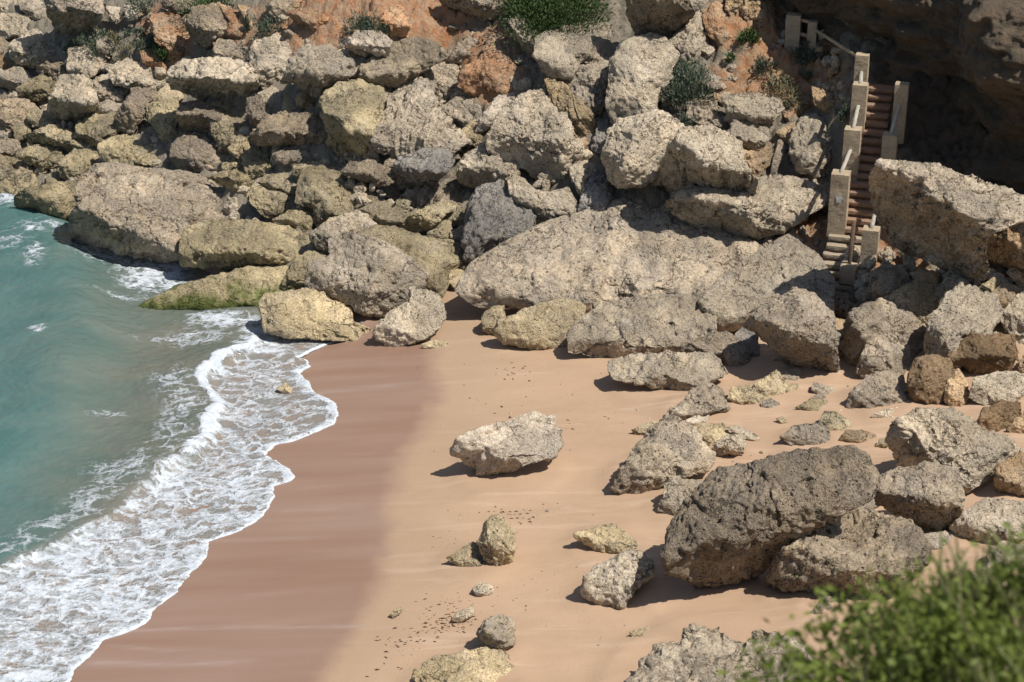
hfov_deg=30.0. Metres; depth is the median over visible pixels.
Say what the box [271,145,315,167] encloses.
rock
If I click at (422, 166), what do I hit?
boulder
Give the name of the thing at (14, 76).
rock
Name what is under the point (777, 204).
boulder
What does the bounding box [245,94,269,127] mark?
boulder
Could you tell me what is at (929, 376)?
boulder
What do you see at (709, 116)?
rock
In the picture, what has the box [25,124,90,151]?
rock
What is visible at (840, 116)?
shrub
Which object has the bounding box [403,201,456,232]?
rock
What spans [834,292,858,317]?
rock
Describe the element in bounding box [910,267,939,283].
rock
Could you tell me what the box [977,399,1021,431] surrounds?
rock
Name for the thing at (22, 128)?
rock
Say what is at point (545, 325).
boulder
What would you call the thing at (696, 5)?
rock
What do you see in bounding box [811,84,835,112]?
rock
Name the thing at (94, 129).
boulder
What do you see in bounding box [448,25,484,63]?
boulder
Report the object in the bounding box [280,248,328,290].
boulder
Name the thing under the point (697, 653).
boulder
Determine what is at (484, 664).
boulder
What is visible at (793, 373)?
rock
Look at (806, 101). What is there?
rock
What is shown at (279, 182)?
rock
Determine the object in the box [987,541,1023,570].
rock
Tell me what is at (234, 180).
rock
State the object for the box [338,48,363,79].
rock
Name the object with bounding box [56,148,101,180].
boulder
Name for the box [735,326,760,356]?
rock
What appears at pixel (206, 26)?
boulder
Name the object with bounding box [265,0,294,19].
boulder
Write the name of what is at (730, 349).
boulder
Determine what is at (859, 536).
boulder
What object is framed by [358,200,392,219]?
rock
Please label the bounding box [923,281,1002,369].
boulder
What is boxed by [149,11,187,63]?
boulder
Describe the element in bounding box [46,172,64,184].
rock
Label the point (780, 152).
rock
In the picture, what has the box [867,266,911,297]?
boulder
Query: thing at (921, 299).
boulder
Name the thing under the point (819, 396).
rock
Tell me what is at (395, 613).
rock
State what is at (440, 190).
boulder
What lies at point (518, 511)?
shell grit
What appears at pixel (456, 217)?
rock
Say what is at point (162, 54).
shrub
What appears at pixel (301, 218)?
rock
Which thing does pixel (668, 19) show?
boulder
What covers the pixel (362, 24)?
shrub
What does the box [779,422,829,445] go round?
rock
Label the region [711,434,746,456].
rock
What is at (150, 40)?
shrub
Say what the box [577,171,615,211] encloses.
boulder
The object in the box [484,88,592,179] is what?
boulder
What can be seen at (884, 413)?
rock
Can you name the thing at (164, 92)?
rock
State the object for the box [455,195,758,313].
boulder
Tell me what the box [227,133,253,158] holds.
rock
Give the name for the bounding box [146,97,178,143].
boulder
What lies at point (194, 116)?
boulder
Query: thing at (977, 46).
cliff
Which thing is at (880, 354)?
boulder
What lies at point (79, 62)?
rock
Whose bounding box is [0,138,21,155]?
rock
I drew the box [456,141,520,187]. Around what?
boulder
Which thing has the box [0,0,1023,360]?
rubble
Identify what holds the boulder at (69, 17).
on the ground at (328, 562)
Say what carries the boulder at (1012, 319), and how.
on the ground at (328, 562)
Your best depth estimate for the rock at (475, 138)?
52.57 m
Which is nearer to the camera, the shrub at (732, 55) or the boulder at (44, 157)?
the shrub at (732, 55)
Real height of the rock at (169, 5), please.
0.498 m
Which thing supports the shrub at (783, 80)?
on the ground at (328, 562)
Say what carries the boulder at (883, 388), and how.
on the ground at (328, 562)
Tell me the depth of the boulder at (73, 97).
56.26 m
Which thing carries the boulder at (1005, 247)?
on the ground at (328, 562)
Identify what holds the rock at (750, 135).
on the boulder at (759, 162)
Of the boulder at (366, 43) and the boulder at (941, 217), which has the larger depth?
the boulder at (366, 43)
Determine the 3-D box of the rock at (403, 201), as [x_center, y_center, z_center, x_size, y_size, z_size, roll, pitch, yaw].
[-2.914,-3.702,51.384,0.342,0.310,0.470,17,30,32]
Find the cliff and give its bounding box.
[779,0,1023,194]
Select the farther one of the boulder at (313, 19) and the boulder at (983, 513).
the boulder at (313, 19)
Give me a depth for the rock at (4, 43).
59.03 m
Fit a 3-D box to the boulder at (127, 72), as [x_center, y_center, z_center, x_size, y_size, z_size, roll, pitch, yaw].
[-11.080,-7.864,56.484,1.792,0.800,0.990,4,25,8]
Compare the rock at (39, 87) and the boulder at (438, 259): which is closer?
the boulder at (438, 259)
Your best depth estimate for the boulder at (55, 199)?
53.83 m
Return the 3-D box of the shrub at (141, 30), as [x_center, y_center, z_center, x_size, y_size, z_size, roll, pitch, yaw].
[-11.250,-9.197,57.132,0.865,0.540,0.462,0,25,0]
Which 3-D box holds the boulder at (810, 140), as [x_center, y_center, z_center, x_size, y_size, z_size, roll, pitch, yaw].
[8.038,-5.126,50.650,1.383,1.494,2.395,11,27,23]
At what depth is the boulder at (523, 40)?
53.06 m
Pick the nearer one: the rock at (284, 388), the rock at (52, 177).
the rock at (284, 388)
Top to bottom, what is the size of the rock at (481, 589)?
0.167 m
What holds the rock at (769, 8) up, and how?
on the boulder at (754, 11)
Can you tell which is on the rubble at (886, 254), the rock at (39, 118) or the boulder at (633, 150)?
the rock at (39, 118)
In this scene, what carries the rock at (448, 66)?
on the rubble at (886, 254)
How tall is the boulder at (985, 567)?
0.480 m
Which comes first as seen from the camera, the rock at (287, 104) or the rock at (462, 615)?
the rock at (462, 615)
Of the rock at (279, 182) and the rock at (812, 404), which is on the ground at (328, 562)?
the rock at (812, 404)
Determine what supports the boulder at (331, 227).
on the ground at (328, 562)
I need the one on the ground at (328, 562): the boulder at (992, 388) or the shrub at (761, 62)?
the boulder at (992, 388)
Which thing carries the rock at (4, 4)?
on the ground at (328, 562)
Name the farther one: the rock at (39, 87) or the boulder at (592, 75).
the rock at (39, 87)
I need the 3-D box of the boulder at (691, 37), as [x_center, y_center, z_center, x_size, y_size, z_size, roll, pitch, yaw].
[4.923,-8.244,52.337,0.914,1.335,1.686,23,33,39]
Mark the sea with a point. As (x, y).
(132, 433)
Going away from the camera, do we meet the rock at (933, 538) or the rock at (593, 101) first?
the rock at (933, 538)
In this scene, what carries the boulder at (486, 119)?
on the ground at (328, 562)
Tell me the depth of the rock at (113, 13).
58.07 m
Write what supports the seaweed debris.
on the ground at (328, 562)
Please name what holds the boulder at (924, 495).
on the ground at (328, 562)
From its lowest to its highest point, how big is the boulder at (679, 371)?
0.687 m
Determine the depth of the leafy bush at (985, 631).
6.72 m
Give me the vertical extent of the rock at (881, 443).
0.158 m
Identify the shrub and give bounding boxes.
[61,37,78,55]
[72,25,109,60]
[106,30,120,44]
[114,41,136,61]
[121,0,157,20]
[121,26,148,38]
[129,28,156,54]
[150,42,173,61]
[171,0,243,17]
[242,14,250,31]
[247,13,286,39]
[341,3,391,36]
[363,16,392,33]
[484,0,624,64]
[497,0,546,24]
[659,52,723,110]
[664,83,696,105]
[677,109,698,125]
[725,51,735,62]
[735,23,763,46]
[752,52,778,75]
[755,69,804,104]
[783,95,804,113]
[790,38,813,64]
[797,68,812,80]
[798,49,816,65]
[834,98,850,122]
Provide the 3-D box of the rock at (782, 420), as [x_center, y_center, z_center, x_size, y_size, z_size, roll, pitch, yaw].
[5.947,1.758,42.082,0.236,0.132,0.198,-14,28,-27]
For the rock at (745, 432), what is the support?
on the ground at (328, 562)
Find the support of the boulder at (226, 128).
on the ground at (328, 562)
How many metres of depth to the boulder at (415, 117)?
52.05 m
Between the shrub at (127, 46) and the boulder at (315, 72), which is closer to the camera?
the boulder at (315, 72)
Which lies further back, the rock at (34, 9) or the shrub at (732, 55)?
the rock at (34, 9)
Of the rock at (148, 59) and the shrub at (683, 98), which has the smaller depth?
the shrub at (683, 98)
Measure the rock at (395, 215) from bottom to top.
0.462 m
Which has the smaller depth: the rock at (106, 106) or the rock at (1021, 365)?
the rock at (1021, 365)
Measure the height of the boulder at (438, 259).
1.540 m
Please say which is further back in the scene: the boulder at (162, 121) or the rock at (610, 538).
the boulder at (162, 121)
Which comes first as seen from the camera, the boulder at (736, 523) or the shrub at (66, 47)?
the boulder at (736, 523)
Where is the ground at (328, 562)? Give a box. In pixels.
[0,0,1023,681]
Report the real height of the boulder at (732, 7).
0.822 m
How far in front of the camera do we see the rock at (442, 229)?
50.75 m
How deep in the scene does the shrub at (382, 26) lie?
53.36 m
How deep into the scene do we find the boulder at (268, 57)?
54.08 m
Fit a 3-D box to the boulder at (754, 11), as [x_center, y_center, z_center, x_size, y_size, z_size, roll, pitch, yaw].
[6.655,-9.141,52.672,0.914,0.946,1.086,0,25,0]
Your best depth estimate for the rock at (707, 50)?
52.15 m
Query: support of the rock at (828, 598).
on the ground at (328, 562)
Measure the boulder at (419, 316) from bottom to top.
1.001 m
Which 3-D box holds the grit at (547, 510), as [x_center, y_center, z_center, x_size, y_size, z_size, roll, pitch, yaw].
[4.551,3.446,38.627,12.658,0.589,17.452,6,26,12]
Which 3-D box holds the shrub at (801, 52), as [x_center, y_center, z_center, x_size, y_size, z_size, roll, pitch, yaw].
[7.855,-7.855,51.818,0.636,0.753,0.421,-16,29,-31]
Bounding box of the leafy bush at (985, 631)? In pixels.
[716,521,1023,681]
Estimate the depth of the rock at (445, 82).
53.57 m
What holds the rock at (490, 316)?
on the ground at (328, 562)
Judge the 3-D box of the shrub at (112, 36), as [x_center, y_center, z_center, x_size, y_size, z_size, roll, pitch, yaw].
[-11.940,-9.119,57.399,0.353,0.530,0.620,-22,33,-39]
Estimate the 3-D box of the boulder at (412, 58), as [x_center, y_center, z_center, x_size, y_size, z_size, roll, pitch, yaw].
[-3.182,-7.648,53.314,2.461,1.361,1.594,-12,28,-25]
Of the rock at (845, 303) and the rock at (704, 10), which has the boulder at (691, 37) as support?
the rock at (704, 10)
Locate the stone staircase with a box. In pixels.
[784,12,909,291]
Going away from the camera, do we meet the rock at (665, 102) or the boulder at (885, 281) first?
the boulder at (885, 281)
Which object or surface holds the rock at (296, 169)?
on the rubble at (886, 254)
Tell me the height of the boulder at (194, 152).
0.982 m
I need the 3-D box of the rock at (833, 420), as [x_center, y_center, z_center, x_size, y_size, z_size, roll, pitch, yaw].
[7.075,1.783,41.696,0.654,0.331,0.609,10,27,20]
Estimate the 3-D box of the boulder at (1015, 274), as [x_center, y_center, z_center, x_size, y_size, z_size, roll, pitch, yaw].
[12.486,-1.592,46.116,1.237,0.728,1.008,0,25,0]
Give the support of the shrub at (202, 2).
on the ground at (328, 562)
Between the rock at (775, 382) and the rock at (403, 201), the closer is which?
the rock at (775, 382)
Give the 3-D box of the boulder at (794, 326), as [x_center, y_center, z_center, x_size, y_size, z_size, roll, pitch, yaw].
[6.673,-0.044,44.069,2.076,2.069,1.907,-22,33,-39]
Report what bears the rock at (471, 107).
on the red rubble at (832, 71)
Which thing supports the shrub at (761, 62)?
on the rubble at (886, 254)
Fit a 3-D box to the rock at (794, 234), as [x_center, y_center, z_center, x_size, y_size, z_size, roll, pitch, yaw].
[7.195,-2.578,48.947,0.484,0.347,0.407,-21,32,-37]
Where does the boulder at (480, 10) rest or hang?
on the ground at (328, 562)
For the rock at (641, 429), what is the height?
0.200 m
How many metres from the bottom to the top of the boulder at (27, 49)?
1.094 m
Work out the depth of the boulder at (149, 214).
51.69 m
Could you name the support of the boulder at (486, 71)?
on the ground at (328, 562)
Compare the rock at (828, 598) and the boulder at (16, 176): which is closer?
the rock at (828, 598)
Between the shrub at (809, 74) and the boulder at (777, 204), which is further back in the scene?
the shrub at (809, 74)
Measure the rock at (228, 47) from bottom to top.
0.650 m
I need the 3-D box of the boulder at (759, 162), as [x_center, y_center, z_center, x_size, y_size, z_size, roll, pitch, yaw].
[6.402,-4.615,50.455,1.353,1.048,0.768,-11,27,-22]
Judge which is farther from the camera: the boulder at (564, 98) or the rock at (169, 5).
the rock at (169, 5)
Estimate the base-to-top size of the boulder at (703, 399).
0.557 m
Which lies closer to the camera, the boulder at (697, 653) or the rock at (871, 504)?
the boulder at (697, 653)
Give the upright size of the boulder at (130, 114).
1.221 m
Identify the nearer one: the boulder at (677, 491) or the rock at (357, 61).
the boulder at (677, 491)
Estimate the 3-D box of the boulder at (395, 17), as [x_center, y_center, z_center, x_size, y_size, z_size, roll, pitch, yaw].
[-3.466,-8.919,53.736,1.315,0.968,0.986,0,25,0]
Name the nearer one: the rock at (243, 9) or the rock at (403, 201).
the rock at (403, 201)
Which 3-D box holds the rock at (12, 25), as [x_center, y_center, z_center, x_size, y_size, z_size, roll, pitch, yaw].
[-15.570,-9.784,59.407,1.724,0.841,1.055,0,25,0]
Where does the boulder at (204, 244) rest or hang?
on the ground at (328, 562)
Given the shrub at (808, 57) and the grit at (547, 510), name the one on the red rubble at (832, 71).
the shrub at (808, 57)
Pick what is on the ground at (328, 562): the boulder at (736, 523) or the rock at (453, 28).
the boulder at (736, 523)
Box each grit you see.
[403,374,620,657]
[404,372,972,668]
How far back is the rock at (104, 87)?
56.59 m
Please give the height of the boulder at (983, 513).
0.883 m
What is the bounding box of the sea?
[0,193,361,681]
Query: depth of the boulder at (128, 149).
54.93 m
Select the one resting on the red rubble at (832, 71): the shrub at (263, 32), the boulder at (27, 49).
the shrub at (263, 32)
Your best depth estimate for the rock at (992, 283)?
45.97 m
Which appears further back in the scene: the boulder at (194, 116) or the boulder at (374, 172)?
the boulder at (194, 116)
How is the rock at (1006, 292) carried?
on the ground at (328, 562)
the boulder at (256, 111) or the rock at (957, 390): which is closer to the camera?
the rock at (957, 390)
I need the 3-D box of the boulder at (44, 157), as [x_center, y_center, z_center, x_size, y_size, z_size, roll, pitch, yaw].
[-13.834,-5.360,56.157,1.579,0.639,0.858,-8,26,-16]
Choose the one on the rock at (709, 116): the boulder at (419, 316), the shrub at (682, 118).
the shrub at (682, 118)
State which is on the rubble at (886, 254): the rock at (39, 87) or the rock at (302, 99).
the rock at (302, 99)
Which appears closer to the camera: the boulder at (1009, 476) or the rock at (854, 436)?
the boulder at (1009, 476)
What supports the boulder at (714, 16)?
on the ground at (328, 562)
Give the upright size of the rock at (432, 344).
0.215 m
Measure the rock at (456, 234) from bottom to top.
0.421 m
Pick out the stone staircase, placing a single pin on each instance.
(869, 139)
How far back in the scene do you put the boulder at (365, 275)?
48.28 m
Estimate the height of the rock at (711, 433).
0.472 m
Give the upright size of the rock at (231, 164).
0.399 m
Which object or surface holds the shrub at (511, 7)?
on the ground at (328, 562)
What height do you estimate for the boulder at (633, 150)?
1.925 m
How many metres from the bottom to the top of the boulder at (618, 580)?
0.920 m
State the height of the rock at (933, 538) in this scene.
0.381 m
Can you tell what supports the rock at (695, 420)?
on the ground at (328, 562)
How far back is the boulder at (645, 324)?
45.65 m
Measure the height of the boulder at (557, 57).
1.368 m
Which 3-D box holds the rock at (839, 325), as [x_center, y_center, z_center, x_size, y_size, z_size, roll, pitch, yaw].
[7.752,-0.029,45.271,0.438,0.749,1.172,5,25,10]
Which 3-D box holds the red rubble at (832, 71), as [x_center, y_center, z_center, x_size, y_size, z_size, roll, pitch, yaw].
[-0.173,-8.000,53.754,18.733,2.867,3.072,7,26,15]
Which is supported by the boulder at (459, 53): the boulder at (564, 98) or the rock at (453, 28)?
the rock at (453, 28)
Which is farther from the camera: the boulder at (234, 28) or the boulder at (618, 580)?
the boulder at (234, 28)
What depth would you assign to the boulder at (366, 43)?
52.93 m
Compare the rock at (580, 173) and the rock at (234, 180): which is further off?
the rock at (234, 180)
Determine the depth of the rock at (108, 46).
57.52 m
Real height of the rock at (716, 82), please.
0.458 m
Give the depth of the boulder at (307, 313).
47.38 m
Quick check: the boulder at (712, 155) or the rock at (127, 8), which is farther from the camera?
the rock at (127, 8)
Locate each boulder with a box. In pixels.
[0,96,39,133]
[0,154,37,194]
[7,28,55,68]
[13,144,67,170]
[14,180,77,220]
[43,0,104,34]
[47,74,98,122]
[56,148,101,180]
[68,161,240,262]
[74,111,119,147]
[97,133,157,166]
[106,57,164,90]
[113,87,157,134]
[139,265,289,310]
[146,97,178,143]
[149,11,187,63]
[167,56,259,101]
[169,131,222,172]
[175,100,221,132]
[178,219,313,270]
[185,2,227,48]
[209,107,246,155]
[217,2,246,39]
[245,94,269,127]
[248,32,291,88]
[250,110,327,146]
[258,287,371,340]
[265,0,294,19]
[280,44,355,99]
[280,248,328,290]
[287,7,328,30]
[294,163,401,224]
[304,231,429,317]
[309,209,373,251]
[318,78,386,156]
[340,159,394,186]
[345,30,392,57]
[356,224,466,297]
[357,35,446,88]
[366,4,411,38]
[373,286,446,346]
[380,76,470,159]
[389,146,454,191]
[410,172,466,208]
[411,646,514,681]
[438,42,448,55]
[439,0,509,21]
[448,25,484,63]
[449,411,563,475]
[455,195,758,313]
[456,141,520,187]
[457,32,522,97]
[460,179,536,262]
[474,92,516,132]
[476,514,516,565]
[476,614,515,650]
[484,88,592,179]
[493,298,585,349]
[507,173,578,223]
[508,14,537,58]
[531,22,611,82]
[544,77,596,137]
[566,294,716,357]
[569,56,608,90]
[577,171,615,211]
[580,549,655,608]
[600,109,684,189]
[605,32,679,124]
[607,350,727,390]
[609,415,715,493]
[625,0,694,38]
[626,623,834,681]
[650,124,758,194]
[657,477,702,515]
[660,444,880,587]
[662,382,730,419]
[665,174,830,239]
[668,10,708,67]
[687,331,751,365]
[698,234,834,332]
[701,1,731,45]
[721,91,784,127]
[724,0,742,15]
[739,0,767,28]
[742,286,840,371]
[743,141,771,176]
[765,507,931,595]
[788,111,833,178]
[838,297,925,365]
[846,370,907,408]
[856,336,919,378]
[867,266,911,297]
[868,158,1023,285]
[874,460,965,530]
[883,279,950,322]
[885,407,1021,493]
[906,354,955,404]
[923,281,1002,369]
[947,331,1018,373]
[949,497,1023,542]
[968,370,1023,405]
[973,557,1009,582]
[986,224,1023,270]
[993,452,1023,495]
[1000,291,1023,337]
[1006,266,1023,290]
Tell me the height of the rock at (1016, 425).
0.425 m
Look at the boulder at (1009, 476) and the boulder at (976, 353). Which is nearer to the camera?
the boulder at (1009, 476)
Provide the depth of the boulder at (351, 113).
51.67 m
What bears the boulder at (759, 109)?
on the ground at (328, 562)
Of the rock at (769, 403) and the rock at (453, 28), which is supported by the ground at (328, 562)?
the rock at (769, 403)
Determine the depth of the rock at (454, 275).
49.66 m
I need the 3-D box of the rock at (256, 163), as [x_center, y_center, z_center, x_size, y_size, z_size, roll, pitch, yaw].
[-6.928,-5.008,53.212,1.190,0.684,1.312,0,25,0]
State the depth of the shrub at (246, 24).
55.15 m
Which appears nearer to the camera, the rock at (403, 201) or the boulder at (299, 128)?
the rock at (403, 201)
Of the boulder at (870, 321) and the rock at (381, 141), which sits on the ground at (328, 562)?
the boulder at (870, 321)
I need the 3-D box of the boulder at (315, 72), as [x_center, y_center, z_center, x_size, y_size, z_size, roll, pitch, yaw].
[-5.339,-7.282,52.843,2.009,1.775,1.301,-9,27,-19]
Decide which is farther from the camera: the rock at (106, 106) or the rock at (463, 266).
the rock at (106, 106)
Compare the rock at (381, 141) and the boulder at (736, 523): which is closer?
the boulder at (736, 523)
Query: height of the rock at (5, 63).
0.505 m
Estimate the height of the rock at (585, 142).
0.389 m
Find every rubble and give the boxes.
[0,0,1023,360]
[243,0,837,103]
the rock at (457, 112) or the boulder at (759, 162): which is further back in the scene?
the rock at (457, 112)
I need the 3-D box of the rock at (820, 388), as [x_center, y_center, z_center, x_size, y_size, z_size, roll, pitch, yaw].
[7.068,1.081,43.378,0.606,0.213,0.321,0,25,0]
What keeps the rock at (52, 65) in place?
on the ground at (328, 562)
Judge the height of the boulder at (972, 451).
1.633 m
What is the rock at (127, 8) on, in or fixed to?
on the rubble at (886, 254)
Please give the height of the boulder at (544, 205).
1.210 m
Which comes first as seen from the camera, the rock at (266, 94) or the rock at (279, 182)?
the rock at (279, 182)
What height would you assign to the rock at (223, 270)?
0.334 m
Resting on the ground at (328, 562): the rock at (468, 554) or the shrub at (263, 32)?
the rock at (468, 554)
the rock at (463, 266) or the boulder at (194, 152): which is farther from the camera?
the boulder at (194, 152)
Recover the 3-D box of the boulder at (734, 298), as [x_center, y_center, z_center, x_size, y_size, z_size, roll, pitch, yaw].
[6.511,-1.054,46.773,2.597,1.791,3.818,23,33,40]
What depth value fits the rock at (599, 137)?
51.19 m
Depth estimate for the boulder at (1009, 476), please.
38.48 m
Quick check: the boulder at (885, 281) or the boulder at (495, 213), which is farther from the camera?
the boulder at (495, 213)
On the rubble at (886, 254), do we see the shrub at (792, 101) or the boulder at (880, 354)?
the shrub at (792, 101)
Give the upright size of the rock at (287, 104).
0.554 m
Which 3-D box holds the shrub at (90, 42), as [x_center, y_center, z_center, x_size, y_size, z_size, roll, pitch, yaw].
[-12.630,-9.074,57.762,1.256,1.005,1.321,0,25,0]
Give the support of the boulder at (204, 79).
on the ground at (328, 562)
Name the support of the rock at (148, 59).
on the ground at (328, 562)
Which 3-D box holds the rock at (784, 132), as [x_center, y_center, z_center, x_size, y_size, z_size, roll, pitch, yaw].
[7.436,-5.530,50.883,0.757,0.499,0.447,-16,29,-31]
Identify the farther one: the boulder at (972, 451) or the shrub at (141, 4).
the shrub at (141, 4)
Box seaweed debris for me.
[367,359,608,676]
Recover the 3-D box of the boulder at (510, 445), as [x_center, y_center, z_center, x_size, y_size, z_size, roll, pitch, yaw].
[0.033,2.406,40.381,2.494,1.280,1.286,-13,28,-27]
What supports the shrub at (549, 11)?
on the ground at (328, 562)
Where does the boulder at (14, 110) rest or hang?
on the ground at (328, 562)
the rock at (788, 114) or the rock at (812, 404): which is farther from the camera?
the rock at (788, 114)
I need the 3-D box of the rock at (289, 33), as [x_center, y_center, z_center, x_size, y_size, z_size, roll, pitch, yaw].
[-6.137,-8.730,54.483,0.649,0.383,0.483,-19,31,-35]
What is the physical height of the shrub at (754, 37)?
0.706 m
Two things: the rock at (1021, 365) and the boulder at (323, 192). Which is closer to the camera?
the rock at (1021, 365)
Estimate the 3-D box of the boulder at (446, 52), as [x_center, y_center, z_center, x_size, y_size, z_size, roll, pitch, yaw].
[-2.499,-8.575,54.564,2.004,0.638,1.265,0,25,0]
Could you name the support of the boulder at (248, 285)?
on the ground at (328, 562)
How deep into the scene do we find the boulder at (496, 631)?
34.15 m
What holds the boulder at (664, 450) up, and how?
on the ground at (328, 562)
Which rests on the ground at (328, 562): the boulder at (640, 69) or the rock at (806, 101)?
the boulder at (640, 69)
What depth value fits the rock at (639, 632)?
34.58 m
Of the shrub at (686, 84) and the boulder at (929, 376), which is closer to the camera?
the boulder at (929, 376)
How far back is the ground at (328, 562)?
39.91 m
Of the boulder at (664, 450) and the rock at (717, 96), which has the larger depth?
the rock at (717, 96)
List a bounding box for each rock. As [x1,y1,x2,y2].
[0,0,17,12]
[0,13,27,38]
[0,36,11,53]
[0,54,13,69]
[0,65,32,89]
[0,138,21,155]
[11,116,31,141]
[15,73,55,101]
[17,0,46,19]
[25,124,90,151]
[27,109,60,127]
[34,53,65,76]
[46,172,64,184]
[66,43,106,78]
[92,73,129,101]
[94,99,123,113]
[96,38,115,54]
[106,5,120,21]
[123,4,138,21]
[140,48,167,70]
[151,85,183,101]
[161,0,194,12]
[207,166,256,191]
[211,37,244,59]
[217,268,231,273]
[221,157,242,170]
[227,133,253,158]
[237,5,252,29]
[241,146,273,177]
[247,183,292,218]
[256,172,296,195]
[257,85,278,109]
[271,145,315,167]
[272,207,313,232]
[277,383,291,393]
[281,92,295,111]
[284,28,294,37]
[292,159,320,177]
[295,90,314,109]
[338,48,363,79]
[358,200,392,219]
[367,122,394,154]
[375,205,411,226]
[390,607,402,618]
[395,195,411,209]
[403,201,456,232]
[421,340,448,348]
[422,64,459,98]
[426,220,452,238]
[439,61,458,73]
[440,95,473,128]
[442,201,465,227]
[446,541,484,566]
[447,22,470,32]
[448,268,464,289]
[450,223,464,242]
[451,606,474,622]
[460,262,468,269]
[462,97,481,115]
[462,119,489,147]
[473,582,493,595]
[481,305,505,334]
[566,81,607,118]
[568,160,595,196]
[573,523,637,552]
[581,137,589,149]
[590,118,611,153]
[629,626,651,636]
[631,420,658,434]
[660,91,674,106]
[685,95,729,130]
[685,414,709,425]
[690,0,708,11]
[694,422,729,445]
[701,2,709,14]
[701,45,714,56]
[702,71,722,90]
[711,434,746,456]
[713,92,723,103]
[727,119,769,150]
[727,384,769,404]
[727,425,759,440]
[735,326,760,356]
[753,370,798,395]
[760,398,779,407]
[763,0,774,19]
[770,140,787,174]
[776,122,795,143]
[776,416,787,423]
[779,367,802,380]
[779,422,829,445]
[782,108,799,121]
[788,231,802,241]
[795,92,811,107]
[795,399,827,410]
[810,393,825,399]
[810,592,855,613]
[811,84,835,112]
[811,382,835,394]
[819,411,851,429]
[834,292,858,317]
[835,317,844,354]
[838,429,876,442]
[854,498,878,509]
[870,407,897,417]
[875,438,887,447]
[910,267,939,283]
[924,529,952,549]
[944,368,969,406]
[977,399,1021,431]
[981,276,1002,292]
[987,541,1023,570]
[991,282,1020,308]
[1006,411,1023,432]
[1018,355,1023,372]
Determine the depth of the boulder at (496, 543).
36.85 m
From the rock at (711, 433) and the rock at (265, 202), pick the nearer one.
the rock at (711, 433)

